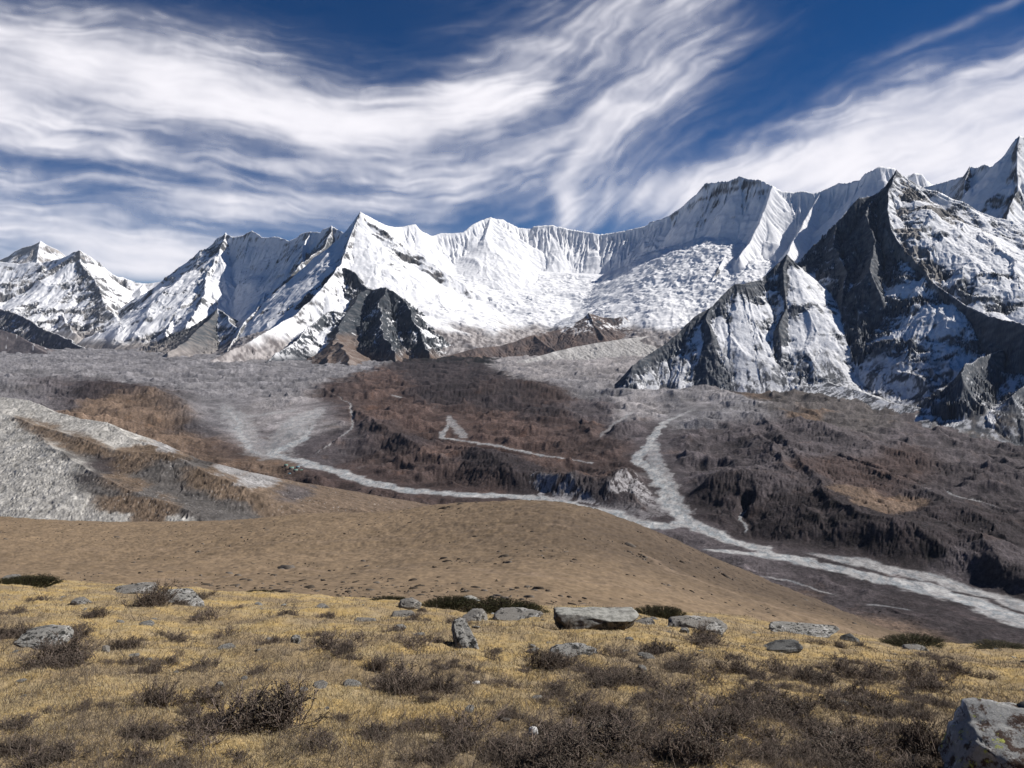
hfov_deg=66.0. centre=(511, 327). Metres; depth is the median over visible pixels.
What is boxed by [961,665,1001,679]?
dwarf shrub
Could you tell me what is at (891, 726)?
dwarf shrub
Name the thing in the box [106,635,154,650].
dwarf shrub
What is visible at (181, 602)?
dwarf shrub
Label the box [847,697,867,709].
dwarf shrub
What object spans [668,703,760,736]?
dwarf shrub
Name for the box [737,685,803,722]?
dwarf shrub
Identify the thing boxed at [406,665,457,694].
dwarf shrub
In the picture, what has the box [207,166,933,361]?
mountain
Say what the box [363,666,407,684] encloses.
dwarf shrub
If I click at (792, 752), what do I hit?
dwarf shrub
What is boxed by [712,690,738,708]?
dwarf shrub
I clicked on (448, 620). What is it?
dwarf shrub
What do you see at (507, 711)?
dwarf shrub
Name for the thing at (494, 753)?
dwarf shrub
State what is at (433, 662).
dwarf shrub
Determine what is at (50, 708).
dwarf shrub
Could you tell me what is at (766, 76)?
sky
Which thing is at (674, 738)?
dwarf shrub
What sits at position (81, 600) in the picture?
boulder
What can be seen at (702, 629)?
dwarf shrub
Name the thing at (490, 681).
dwarf shrub
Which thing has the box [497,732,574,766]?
dwarf shrub
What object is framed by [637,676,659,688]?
dwarf shrub
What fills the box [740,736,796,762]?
dwarf shrub
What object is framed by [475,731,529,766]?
dwarf shrub
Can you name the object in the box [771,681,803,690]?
dwarf shrub
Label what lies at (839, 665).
dwarf shrub
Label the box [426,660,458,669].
dwarf shrub
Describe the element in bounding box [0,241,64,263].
mountain
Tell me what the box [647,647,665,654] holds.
dwarf shrub
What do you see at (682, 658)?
dwarf shrub
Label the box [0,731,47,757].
dwarf shrub
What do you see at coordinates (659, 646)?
dwarf shrub
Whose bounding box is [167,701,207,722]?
dwarf shrub
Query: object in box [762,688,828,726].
dwarf shrub
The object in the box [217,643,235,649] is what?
stone
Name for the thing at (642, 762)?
dwarf shrub
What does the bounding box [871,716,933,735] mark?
dwarf shrub
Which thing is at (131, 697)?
dwarf shrub
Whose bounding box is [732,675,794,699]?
dwarf shrub
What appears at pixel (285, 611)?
dwarf shrub
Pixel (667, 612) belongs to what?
juniper mat
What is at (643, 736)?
dwarf shrub
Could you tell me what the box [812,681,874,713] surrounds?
dwarf shrub
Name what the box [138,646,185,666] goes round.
dwarf shrub
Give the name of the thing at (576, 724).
dwarf shrub
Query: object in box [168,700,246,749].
dwarf shrub
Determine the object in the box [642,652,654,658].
stone
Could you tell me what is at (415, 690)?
dwarf shrub
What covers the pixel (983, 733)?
boulder
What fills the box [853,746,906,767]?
dwarf shrub
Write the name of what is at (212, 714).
dwarf shrub
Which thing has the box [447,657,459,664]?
dwarf shrub
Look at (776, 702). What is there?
dwarf shrub
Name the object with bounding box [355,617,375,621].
boulder
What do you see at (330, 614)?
dwarf shrub
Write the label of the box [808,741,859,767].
dwarf shrub
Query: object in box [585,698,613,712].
dwarf shrub
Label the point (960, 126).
cloud
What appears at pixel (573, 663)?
dwarf shrub
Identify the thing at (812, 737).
dwarf shrub
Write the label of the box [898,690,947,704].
dwarf shrub
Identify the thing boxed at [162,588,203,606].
boulder
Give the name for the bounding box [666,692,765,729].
dwarf shrub
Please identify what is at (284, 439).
river
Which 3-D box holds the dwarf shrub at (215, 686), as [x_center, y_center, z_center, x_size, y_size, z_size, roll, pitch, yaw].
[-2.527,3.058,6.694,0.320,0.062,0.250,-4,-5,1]
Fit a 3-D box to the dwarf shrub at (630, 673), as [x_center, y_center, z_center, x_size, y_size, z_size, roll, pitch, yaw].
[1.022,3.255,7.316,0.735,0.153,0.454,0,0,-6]
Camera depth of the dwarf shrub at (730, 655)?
9.63 m
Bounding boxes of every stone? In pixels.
[16,678,26,682]
[139,620,154,625]
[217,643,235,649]
[313,680,327,688]
[343,679,361,686]
[465,705,473,711]
[528,726,537,735]
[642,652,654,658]
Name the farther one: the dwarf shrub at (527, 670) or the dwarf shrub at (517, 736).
the dwarf shrub at (527, 670)
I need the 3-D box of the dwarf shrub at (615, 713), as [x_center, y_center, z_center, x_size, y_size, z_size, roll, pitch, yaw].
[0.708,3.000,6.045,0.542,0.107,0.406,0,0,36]
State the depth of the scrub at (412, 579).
84.07 m
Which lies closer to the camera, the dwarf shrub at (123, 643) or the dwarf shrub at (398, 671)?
the dwarf shrub at (398, 671)
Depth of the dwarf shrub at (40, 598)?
14.04 m
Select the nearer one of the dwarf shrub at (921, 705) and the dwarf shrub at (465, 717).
the dwarf shrub at (465, 717)
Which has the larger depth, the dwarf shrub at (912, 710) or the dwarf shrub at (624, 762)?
the dwarf shrub at (912, 710)
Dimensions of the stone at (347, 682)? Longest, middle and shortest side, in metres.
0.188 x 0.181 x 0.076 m
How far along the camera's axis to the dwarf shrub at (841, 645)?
13.17 m
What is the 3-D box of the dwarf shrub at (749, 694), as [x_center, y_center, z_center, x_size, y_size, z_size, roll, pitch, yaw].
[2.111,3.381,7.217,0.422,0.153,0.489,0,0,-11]
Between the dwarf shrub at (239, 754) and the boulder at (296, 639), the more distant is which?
the boulder at (296, 639)
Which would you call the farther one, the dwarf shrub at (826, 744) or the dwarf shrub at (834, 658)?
the dwarf shrub at (834, 658)
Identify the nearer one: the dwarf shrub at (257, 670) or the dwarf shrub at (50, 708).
the dwarf shrub at (50, 708)
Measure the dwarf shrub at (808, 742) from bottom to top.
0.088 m
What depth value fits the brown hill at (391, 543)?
111.34 m
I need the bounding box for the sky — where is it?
[0,0,1023,283]
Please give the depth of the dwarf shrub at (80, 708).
5.86 m
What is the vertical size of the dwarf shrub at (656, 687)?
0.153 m
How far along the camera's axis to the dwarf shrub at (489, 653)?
9.02 m
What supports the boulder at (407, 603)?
on the meadow
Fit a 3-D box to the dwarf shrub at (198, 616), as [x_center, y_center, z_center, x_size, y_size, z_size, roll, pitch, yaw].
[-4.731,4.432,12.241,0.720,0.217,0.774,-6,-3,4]
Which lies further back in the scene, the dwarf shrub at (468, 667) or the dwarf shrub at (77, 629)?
the dwarf shrub at (77, 629)
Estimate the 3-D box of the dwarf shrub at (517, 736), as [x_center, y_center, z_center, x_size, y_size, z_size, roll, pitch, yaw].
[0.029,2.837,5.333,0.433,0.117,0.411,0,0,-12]
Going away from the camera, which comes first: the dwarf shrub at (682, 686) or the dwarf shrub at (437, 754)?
the dwarf shrub at (437, 754)
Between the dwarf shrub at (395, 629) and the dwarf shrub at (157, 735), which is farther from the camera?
the dwarf shrub at (395, 629)
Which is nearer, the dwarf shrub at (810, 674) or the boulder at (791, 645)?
the dwarf shrub at (810, 674)
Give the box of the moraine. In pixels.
[446,313,656,362]
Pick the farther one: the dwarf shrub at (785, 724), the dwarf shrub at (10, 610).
the dwarf shrub at (10, 610)
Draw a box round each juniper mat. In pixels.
[0,573,65,587]
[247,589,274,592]
[369,595,404,600]
[421,595,469,609]
[455,595,550,613]
[634,604,685,618]
[878,632,946,648]
[969,639,1023,649]
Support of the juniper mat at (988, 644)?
on the meadow
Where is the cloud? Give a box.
[0,0,1023,278]
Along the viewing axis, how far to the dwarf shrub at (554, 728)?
5.49 m
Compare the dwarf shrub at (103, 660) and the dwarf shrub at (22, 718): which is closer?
the dwarf shrub at (22, 718)
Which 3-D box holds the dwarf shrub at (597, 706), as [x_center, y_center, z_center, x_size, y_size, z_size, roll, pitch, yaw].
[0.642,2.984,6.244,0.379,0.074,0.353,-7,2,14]
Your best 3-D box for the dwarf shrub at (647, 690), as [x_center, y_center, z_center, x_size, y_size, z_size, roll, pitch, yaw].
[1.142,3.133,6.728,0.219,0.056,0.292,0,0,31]
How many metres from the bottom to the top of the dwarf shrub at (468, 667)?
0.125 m
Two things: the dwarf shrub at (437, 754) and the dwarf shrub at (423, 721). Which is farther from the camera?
the dwarf shrub at (423, 721)
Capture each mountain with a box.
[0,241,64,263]
[0,250,159,353]
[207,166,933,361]
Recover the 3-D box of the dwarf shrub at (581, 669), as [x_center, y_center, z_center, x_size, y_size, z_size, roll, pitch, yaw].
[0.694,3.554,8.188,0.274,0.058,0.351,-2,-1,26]
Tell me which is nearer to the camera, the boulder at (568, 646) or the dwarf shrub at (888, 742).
the dwarf shrub at (888, 742)
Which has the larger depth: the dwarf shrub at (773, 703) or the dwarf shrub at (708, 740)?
the dwarf shrub at (773, 703)
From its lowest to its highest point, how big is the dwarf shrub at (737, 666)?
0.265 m
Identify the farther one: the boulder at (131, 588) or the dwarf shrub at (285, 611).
the boulder at (131, 588)
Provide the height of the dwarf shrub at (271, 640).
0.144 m
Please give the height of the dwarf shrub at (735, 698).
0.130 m
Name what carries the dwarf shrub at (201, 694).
on the meadow
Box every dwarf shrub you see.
[0,604,28,614]
[0,619,35,638]
[0,624,24,640]
[0,646,98,670]
[0,707,39,732]
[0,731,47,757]
[0,734,95,767]
[9,606,39,614]
[16,622,113,666]
[25,593,54,602]
[37,701,71,714]
[56,620,97,638]
[56,698,96,712]
[71,621,96,636]
[76,602,116,618]
[93,697,124,708]
[97,738,164,767]
[100,657,117,664]
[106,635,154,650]
[114,714,184,743]
[115,653,150,665]
[116,691,147,703]
[118,577,182,607]
[126,658,174,674]
[130,675,188,708]
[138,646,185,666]
[150,627,196,642]
[153,748,196,767]
[166,654,222,671]
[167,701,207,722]
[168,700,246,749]
[169,668,332,735]
[171,597,192,605]
[171,681,233,709]
[175,711,219,731]
[184,604,237,623]
[193,666,208,672]
[196,590,219,599]
[200,684,231,691]
[201,709,225,720]
[209,622,251,638]
[211,747,253,767]
[245,661,272,674]
[256,634,289,644]
[275,605,302,615]
[285,724,346,758]
[302,629,330,636]
[305,621,378,650]
[311,609,343,618]
[324,639,364,656]
[330,709,355,721]
[333,651,363,662]
[349,718,404,741]
[356,650,397,673]
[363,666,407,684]
[365,677,392,689]
[370,652,431,697]
[380,625,405,631]
[390,739,464,767]
[391,632,415,643]
[393,680,427,698]
[393,719,423,734]
[395,711,434,732]
[402,629,444,651]
[404,611,425,620]
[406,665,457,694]
[408,691,446,703]
[408,712,450,731]
[415,606,428,611]
[415,669,476,694]
[421,633,453,644]
[425,656,447,665]
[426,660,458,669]
[434,715,492,753]
[438,614,472,624]
[438,698,512,742]
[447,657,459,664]
[455,661,480,672]
[472,698,497,705]
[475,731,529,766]
[479,729,537,748]
[479,748,528,764]
[480,646,504,660]
[480,678,512,688]
[488,703,525,722]
[488,735,592,767]
[491,673,519,687]
[492,647,504,653]
[493,720,618,767]
[496,729,537,747]
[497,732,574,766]
[511,642,578,670]
[512,664,531,672]
[513,706,570,735]
[519,705,660,760]
[519,709,540,723]
[519,751,587,767]
[523,716,592,741]
[527,720,578,751]
[534,692,565,704]
[539,673,574,699]
[552,696,571,702]
[557,686,572,695]
[558,684,614,721]
[562,651,603,669]
[566,664,592,671]
[571,701,643,729]
[572,694,615,714]
[573,662,624,681]
[576,672,642,688]
[580,754,613,767]
[583,665,661,688]
[583,704,642,727]
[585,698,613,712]
[597,644,631,657]
[603,733,658,767]
[606,748,654,767]
[620,677,644,685]
[622,718,666,741]
[623,727,683,758]
[627,689,656,709]
[629,656,645,662]
[630,687,654,701]
[631,704,763,767]
[631,756,651,767]
[633,731,726,767]
[634,636,676,656]
[635,679,685,709]
[635,707,694,736]
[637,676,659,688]
[645,699,680,718]
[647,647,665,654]
[648,735,690,763]
[650,685,701,713]
[651,651,707,670]
[651,673,709,704]
[662,655,698,674]
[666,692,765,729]
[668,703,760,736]
[681,619,730,646]
[685,633,727,648]
[689,663,728,687]
[708,655,766,681]
[708,691,751,711]
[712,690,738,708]
[716,649,740,660]
[719,684,770,705]
[722,734,784,767]
[724,698,764,719]
[728,698,784,720]
[731,736,762,750]
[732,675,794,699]
[736,666,774,679]
[736,690,817,719]
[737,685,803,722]
[738,718,795,750]
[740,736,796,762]
[742,654,797,676]
[750,737,784,753]
[760,738,836,763]
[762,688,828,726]
[766,670,783,679]
[767,757,800,767]
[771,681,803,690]
[779,703,802,721]
[780,718,808,729]
[781,662,844,687]
[782,734,828,760]
[783,723,862,747]
[785,662,837,686]
[785,738,834,751]
[790,685,815,692]
[791,714,873,745]
[792,744,832,767]
[796,725,872,767]
[797,669,823,687]
[803,633,830,645]
[808,721,920,767]
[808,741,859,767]
[812,661,830,670]
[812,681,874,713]
[812,712,894,747]
[818,685,869,701]
[820,652,839,659]
[822,648,890,680]
[828,636,847,648]
[831,739,881,767]
[842,677,899,706]
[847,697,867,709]
[848,678,869,686]
[848,692,909,718]
[849,684,872,696]
[853,653,903,680]
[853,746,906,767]
[854,640,874,648]
[857,742,909,767]
[865,672,901,685]
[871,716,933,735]
[874,702,929,721]
[874,719,906,733]
[875,745,908,759]
[881,712,951,762]
[881,733,915,756]
[881,747,932,767]
[884,680,929,701]
[890,655,956,682]
[892,704,950,722]
[897,670,956,694]
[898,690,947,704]
[900,699,930,710]
[911,651,949,661]
[915,752,943,767]
[918,655,971,676]
[929,696,957,708]
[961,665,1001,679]
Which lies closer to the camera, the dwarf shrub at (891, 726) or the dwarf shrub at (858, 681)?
the dwarf shrub at (891, 726)
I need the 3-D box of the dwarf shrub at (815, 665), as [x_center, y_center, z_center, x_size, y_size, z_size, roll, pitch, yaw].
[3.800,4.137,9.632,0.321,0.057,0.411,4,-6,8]
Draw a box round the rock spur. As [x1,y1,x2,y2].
[260,268,452,365]
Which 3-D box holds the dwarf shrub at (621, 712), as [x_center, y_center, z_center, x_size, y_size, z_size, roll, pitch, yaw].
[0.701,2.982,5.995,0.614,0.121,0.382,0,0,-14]
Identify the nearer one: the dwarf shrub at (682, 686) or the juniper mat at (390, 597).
the dwarf shrub at (682, 686)
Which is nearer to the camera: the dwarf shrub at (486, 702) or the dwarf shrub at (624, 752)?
the dwarf shrub at (624, 752)
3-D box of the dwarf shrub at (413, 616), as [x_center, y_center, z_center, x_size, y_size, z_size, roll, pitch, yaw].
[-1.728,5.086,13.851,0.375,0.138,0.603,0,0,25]
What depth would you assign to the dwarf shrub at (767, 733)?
5.93 m
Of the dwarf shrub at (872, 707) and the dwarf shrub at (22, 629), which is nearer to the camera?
the dwarf shrub at (872, 707)
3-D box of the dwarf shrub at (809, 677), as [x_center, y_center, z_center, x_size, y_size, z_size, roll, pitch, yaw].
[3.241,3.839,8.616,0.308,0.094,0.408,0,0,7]
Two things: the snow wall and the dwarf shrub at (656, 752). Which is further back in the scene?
the snow wall
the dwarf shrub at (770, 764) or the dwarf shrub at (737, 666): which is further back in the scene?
the dwarf shrub at (737, 666)
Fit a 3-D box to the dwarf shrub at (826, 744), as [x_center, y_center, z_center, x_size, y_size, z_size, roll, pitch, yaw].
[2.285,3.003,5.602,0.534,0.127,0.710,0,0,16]
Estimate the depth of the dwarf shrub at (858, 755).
5.56 m
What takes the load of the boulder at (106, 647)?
on the meadow
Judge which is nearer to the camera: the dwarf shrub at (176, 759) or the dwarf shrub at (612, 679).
the dwarf shrub at (176, 759)
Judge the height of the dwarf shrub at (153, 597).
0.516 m
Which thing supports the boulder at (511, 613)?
on the meadow
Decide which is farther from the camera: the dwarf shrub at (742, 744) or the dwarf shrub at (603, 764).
the dwarf shrub at (742, 744)
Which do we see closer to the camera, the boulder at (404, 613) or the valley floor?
the boulder at (404, 613)
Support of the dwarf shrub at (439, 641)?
on the meadow
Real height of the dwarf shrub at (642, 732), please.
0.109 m
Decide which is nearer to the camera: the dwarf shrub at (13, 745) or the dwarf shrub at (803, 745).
the dwarf shrub at (13, 745)
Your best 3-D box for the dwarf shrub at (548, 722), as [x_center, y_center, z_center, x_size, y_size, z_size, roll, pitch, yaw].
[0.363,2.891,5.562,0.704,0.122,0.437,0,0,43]
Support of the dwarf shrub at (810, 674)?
on the meadow
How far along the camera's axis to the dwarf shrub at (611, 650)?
9.32 m
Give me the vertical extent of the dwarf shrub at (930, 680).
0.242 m
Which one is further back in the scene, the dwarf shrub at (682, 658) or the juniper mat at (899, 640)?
the juniper mat at (899, 640)
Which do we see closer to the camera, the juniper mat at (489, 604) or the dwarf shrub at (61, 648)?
the dwarf shrub at (61, 648)
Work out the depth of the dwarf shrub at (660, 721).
5.89 m
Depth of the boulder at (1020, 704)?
5.40 m
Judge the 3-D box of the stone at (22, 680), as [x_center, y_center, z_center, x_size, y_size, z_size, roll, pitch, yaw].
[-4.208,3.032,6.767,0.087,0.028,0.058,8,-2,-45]
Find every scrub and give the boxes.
[0,501,874,627]
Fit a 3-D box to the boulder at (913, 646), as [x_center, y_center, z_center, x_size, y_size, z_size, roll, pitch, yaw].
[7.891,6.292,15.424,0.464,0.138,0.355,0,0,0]
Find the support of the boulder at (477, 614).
on the meadow
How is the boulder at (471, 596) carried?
on the meadow
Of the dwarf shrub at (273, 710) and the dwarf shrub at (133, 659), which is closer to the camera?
the dwarf shrub at (273, 710)
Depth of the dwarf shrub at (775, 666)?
9.23 m
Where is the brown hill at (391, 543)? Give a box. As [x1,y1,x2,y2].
[0,500,920,641]
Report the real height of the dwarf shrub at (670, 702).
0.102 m
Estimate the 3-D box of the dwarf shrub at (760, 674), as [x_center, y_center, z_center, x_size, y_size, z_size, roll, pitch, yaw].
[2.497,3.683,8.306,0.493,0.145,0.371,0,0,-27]
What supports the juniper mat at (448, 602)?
on the meadow
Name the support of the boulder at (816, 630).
on the meadow
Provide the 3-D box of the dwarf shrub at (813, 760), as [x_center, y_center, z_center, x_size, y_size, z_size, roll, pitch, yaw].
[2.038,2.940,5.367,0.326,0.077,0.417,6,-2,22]
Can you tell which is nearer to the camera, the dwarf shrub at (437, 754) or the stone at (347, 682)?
the dwarf shrub at (437, 754)
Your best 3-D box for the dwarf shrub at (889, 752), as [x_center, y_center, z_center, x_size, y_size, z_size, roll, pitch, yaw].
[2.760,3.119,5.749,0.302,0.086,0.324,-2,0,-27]
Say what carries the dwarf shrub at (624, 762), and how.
on the meadow
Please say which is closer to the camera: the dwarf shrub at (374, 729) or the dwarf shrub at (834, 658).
the dwarf shrub at (374, 729)
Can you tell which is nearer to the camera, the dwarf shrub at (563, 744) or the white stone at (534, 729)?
the dwarf shrub at (563, 744)
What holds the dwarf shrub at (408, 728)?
on the meadow
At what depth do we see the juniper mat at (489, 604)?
16.77 m
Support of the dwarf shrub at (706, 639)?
on the meadow
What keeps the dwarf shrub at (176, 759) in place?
on the meadow
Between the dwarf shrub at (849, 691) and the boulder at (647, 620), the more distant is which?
the boulder at (647, 620)
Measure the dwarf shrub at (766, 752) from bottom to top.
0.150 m
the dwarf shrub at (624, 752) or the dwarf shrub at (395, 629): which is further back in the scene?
the dwarf shrub at (395, 629)
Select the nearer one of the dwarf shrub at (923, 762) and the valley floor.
the dwarf shrub at (923, 762)
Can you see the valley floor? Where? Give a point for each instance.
(796, 472)
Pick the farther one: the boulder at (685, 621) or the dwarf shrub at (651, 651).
the boulder at (685, 621)
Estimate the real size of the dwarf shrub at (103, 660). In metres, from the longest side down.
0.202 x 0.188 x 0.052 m
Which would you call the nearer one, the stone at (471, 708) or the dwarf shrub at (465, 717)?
the dwarf shrub at (465, 717)
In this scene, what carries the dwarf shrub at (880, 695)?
on the meadow
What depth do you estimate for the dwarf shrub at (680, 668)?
8.45 m
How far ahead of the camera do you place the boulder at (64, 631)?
8.63 m
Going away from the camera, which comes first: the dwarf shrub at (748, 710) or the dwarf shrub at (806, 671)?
the dwarf shrub at (748, 710)
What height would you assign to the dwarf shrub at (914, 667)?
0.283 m
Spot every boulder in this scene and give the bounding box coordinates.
[2,574,19,578]
[14,624,73,649]
[70,597,91,604]
[101,645,109,652]
[113,582,156,593]
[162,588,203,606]
[290,635,300,643]
[315,603,329,607]
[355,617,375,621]
[391,610,414,616]
[398,598,421,609]
[451,618,478,648]
[461,608,487,621]
[464,595,479,600]
[493,607,542,620]
[549,642,596,657]
[553,607,638,630]
[635,617,654,624]
[667,615,727,635]
[680,628,689,632]
[763,639,802,653]
[768,621,839,637]
[840,633,859,641]
[902,644,928,651]
[938,697,1023,767]
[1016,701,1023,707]
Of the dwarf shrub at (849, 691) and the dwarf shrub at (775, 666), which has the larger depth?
the dwarf shrub at (775, 666)
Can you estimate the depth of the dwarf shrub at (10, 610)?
11.68 m
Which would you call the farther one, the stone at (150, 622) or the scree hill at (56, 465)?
the scree hill at (56, 465)
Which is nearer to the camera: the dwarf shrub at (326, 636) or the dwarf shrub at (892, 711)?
the dwarf shrub at (892, 711)
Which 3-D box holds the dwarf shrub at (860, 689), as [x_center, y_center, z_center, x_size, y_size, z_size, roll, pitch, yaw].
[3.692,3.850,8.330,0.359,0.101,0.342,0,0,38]
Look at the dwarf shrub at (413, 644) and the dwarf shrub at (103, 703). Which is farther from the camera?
the dwarf shrub at (413, 644)
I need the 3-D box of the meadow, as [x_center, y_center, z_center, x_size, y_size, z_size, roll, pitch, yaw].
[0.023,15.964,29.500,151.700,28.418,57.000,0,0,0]
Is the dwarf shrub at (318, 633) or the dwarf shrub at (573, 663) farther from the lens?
the dwarf shrub at (318, 633)
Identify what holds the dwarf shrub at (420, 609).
on the meadow
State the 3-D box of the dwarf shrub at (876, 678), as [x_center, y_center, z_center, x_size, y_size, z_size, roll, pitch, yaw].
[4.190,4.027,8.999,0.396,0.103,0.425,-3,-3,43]
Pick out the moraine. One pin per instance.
(588, 336)
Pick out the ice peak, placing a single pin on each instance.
(996, 190)
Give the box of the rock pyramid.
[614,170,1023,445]
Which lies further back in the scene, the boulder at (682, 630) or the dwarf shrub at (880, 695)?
the boulder at (682, 630)
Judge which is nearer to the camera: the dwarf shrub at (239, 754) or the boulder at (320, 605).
the dwarf shrub at (239, 754)
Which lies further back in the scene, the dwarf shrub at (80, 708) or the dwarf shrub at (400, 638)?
the dwarf shrub at (400, 638)
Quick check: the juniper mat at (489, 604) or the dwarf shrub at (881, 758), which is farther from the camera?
the juniper mat at (489, 604)
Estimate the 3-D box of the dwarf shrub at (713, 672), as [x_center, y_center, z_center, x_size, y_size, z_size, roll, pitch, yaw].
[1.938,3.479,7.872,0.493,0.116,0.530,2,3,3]
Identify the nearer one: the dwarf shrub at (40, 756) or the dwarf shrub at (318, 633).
the dwarf shrub at (40, 756)
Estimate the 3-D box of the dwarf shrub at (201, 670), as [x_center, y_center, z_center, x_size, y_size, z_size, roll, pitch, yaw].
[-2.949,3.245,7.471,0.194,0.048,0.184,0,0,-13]
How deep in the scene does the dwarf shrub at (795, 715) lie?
6.91 m
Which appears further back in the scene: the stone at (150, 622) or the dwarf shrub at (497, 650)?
the stone at (150, 622)
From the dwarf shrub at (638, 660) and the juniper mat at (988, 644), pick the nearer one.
the dwarf shrub at (638, 660)
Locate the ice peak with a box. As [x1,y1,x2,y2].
[923,135,1023,224]
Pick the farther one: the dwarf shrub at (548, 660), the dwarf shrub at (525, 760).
the dwarf shrub at (548, 660)
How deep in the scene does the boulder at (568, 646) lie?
9.41 m
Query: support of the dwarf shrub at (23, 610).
on the meadow
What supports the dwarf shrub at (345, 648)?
on the meadow
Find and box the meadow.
[0,580,1023,767]
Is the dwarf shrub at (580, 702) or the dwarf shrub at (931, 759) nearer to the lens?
the dwarf shrub at (931, 759)
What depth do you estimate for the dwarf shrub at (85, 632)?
9.48 m
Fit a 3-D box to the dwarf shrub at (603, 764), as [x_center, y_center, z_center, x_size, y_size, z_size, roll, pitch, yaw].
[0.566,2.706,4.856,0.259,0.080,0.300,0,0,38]
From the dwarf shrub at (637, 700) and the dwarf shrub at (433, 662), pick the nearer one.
the dwarf shrub at (637, 700)
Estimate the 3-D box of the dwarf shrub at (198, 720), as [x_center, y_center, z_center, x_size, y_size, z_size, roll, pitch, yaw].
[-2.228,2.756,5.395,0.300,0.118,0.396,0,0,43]
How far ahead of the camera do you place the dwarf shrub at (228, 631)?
10.60 m
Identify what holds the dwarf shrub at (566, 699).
on the meadow
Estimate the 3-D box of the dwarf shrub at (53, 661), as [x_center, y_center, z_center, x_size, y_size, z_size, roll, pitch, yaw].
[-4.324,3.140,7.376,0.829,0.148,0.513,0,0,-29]
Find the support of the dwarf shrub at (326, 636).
on the meadow
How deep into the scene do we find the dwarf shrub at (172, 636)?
9.74 m
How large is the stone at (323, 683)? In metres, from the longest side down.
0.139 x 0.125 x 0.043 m
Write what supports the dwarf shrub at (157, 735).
on the meadow
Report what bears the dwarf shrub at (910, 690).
on the meadow
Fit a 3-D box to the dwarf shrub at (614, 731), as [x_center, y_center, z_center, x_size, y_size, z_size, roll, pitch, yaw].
[0.448,2.754,5.251,1.031,0.211,0.643,0,0,-12]
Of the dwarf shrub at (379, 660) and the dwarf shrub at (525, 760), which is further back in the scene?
the dwarf shrub at (379, 660)
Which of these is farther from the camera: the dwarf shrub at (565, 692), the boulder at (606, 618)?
the boulder at (606, 618)
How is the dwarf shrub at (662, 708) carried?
on the meadow
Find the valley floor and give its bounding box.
[0,348,1023,647]
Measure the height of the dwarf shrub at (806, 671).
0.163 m
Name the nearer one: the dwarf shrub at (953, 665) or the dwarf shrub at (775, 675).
the dwarf shrub at (775, 675)
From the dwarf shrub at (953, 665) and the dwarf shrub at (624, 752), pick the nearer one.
the dwarf shrub at (624, 752)
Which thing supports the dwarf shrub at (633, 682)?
on the meadow
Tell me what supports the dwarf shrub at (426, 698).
on the meadow
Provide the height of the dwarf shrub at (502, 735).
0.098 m
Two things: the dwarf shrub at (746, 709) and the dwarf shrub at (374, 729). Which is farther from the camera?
the dwarf shrub at (746, 709)
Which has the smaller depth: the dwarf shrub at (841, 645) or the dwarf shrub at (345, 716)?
the dwarf shrub at (345, 716)
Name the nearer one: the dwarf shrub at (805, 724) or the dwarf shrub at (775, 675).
the dwarf shrub at (805, 724)
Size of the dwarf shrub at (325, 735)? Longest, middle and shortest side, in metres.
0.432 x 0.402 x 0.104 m
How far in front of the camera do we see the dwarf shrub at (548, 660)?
8.55 m
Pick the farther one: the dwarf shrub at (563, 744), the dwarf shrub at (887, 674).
the dwarf shrub at (887, 674)
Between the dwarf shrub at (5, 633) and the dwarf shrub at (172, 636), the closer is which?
the dwarf shrub at (5, 633)
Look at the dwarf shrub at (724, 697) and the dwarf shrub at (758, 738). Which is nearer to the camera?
the dwarf shrub at (758, 738)
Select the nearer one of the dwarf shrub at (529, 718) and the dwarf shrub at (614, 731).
the dwarf shrub at (614, 731)
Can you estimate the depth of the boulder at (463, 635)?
9.93 m
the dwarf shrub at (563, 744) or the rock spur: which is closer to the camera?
the dwarf shrub at (563, 744)
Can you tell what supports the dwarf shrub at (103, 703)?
on the meadow
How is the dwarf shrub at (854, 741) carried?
on the meadow
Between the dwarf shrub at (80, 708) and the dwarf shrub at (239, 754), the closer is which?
the dwarf shrub at (239, 754)
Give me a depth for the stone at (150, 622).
10.91 m
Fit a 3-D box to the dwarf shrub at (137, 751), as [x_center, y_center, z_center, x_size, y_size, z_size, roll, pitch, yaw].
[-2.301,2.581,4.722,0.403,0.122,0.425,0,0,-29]
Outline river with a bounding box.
[219,395,1023,627]
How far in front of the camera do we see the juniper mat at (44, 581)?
19.21 m
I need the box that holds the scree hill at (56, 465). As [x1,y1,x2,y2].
[0,397,428,521]
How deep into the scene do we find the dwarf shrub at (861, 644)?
13.98 m
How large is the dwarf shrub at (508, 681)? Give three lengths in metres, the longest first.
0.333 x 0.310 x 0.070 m
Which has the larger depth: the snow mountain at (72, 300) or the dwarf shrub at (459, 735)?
the snow mountain at (72, 300)
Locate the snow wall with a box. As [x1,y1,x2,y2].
[77,226,342,357]
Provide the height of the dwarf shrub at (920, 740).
0.408 m
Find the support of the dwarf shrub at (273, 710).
on the meadow
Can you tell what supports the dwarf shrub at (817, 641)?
on the meadow

